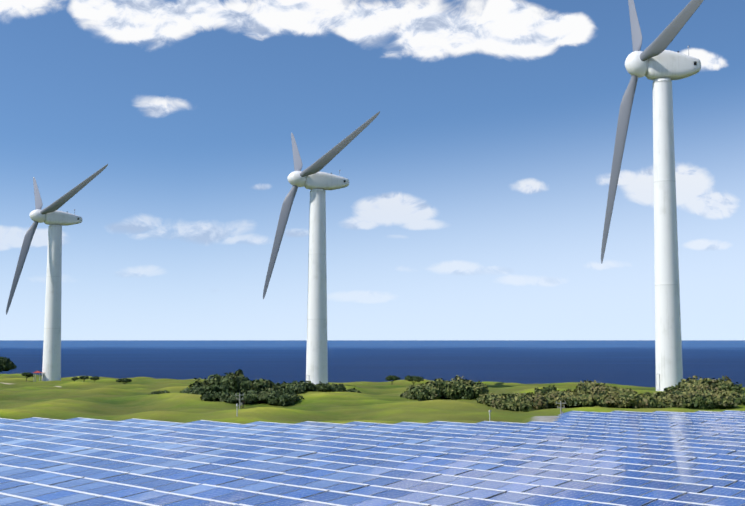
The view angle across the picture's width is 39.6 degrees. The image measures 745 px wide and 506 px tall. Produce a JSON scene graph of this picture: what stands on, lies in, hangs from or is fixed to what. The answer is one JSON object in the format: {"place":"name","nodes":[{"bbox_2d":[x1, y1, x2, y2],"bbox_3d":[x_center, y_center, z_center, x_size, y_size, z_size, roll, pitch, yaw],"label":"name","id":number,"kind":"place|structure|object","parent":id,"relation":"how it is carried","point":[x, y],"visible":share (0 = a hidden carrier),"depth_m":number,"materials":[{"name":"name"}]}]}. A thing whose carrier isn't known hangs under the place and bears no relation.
{"place":"outdoors","nodes":[
{"label":"outdoors","id":0,"kind":"place"},
{"bbox_2d":[0,340,744,386],"bbox_3d":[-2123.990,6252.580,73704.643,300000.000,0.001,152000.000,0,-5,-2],"label":"sea water","id":1,"kind":"structure","parent":0,"point":[626,362],"depth_m":2688.56,"materials":[{"name":"blue liquid"}]},
{"bbox_2d":[0,374,744,491],"bbox_3d":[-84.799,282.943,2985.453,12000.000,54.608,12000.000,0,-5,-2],"label":"grass field","id":2,"kind":"structure","parent":0,"point":[101,398],"depth_m":156.81,"materials":[{"name":"green plant"}]},
{"bbox_2d":[0,357,16,370],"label":"cliff tree","id":3,"kind":"object","parent":2,"relation":"on","point":[6,364],"visible":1,"depth_m":298.05,"materials":[{"name":"green plant"}]},
{"bbox_2d":[22,372,33,380],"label":"tree","id":4,"kind":"object","parent":2,"relation":"on","point":[27,374],"visible":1,"depth_m":281.49,"materials":[{"name":"green plant"}]},
{"bbox_2d":[33,371,42,381],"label":"red shelter","id":5,"kind":"object","parent":2,"relation":"on","point":[35,372],"visible":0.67,"depth_m":281.02,"materials":[{"name":"red"}]},
{"bbox_2d":[6,164,107,380],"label":"wind turbine","id":6,"kind":"object","parent":2,"relation":"on","point":[53,217],"visible":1,"depth_m":284.15,"materials":[{"name":"white paint"}]},
{"bbox_2d":[79,375,88,380],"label":"tree","id":7,"kind":"object","parent":2,"relation":"on","point":[84,377],"visible":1,"depth_m":274.63,"materials":[{"name":"green plant"}]},
{"bbox_2d":[90,376,98,381],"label":"tree","id":8,"kind":"object","parent":2,"relation":"on","point":[94,378],"visible":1,"depth_m":267.83,"materials":[{"name":"green plant"}]},
{"bbox_2d":[116,378,131,383],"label":"tree","id":9,"kind":"object","parent":2,"relation":"on","point":[126,380],"visible":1,"depth_m":254.64,"materials":[{"name":"green plant"}]},
{"bbox_2d":[147,390,169,394],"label":"scrub shrub","id":10,"kind":"object","parent":2,"relation":"on","point":[159,392],"visible":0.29,"depth_m":197.88,"materials":[{"name":"green plant"}]},
{"bbox_2d":[180,369,305,394],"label":"shrubs","id":11,"kind":"object","parent":2,"relation":"on","point":[237,381],"visible":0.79,"depth_m":187.06,"materials":[{"name":"green plant"}]},
{"bbox_2d":[233,392,257,407],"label":"tree","id":12,"kind":"object","parent":2,"relation":"on","point":[245,397],"visible":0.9,"depth_m":156.69,"materials":[{"name":"green plant"}]},
{"bbox_2d":[200,389,304,405],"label":"bushes","id":13,"kind":"object","parent":2,"relation":"on","point":[275,398],"visible":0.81,"depth_m":162.95,"materials":[{"name":"green plant"}]},
{"bbox_2d":[292,380,335,391],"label":"shrubs","id":14,"kind":"object","parent":2,"relation":"on","point":[319,387],"visible":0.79,"depth_m":195.95,"materials":[{"name":"green plant"}]},
{"bbox_2d":[263,111,379,384],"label":"wind turbine","id":15,"kind":"object","parent":2,"relation":"on","point":[314,180],"visible":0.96,"depth_m":233.10,"materials":[{"name":"white paint"}]},
{"bbox_2d":[331,383,360,392],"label":"shrubs","id":16,"kind":"object","parent":2,"relation":"on","point":[340,387],"visible":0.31,"depth_m":213.04,"materials":[{"name":"green plant"}]},
{"bbox_2d":[0,410,744,505],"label":"solar array","id":17,"kind":"object","parent":2,"relation":"on","point":[618,458],"visible":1,"depth_m":32.20,"materials":[{"name":"blue glass"}]},
{"bbox_2d":[385,375,399,384],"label":"tree","id":18,"kind":"object","parent":2,"relation":"on","point":[393,378],"visible":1,"depth_m":259.22,"materials":[{"name":"green plant"}]},
{"bbox_2d":[404,375,423,385],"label":"tree","id":19,"kind":"object","parent":2,"relation":"on","point":[413,378],"visible":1,"depth_m":254.53,"materials":[{"name":"green plant"}]},
{"bbox_2d":[400,375,488,400],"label":"shrub mound","id":20,"kind":"object","parent":2,"relation":"on","point":[455,388],"visible":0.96,"depth_m":170.96,"materials":[{"name":"green plant"}]},
{"bbox_2d":[534,385,556,393],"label":"scrub shrub","id":21,"kind":"object","parent":2,"relation":"on","point":[544,389],"visible":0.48,"depth_m":174.75,"materials":[{"name":"green plant"}]},
{"bbox_2d":[556,401,565,413],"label":"utility pole","id":22,"kind":"object","parent":2,"relation":"on","point":[560,407],"visible":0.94,"depth_m":129.80,"materials":[{"name":"grey metal"}]},
{"bbox_2d":[475,379,744,411],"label":"shrub belt","id":23,"kind":"object","parent":2,"relation":"on","point":[700,395],"visible":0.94,"depth_m":147.28,"materials":[{"name":"green plant"}]},
{"bbox_2d":[601,0,703,390],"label":"wind turbine","id":24,"kind":"object","parent":2,"relation":"on","point":[658,64],"visible":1,"depth_m":192.91,"materials":[{"name":"white paint"}]},
{"bbox_2d":[663,375,744,393],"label":"shrub belt","id":25,"kind":"object","parent":2,"relation":"on","point":[721,383],"visible":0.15,"depth_m":160.84,"materials":[{"name":"green plant"}]},
{"bbox_2d":[0,0,744,339],"label":"sky","id":26,"kind":"structure","parent":0,"point":[473,205],"materials":[{"name":"blue"}]}
]}

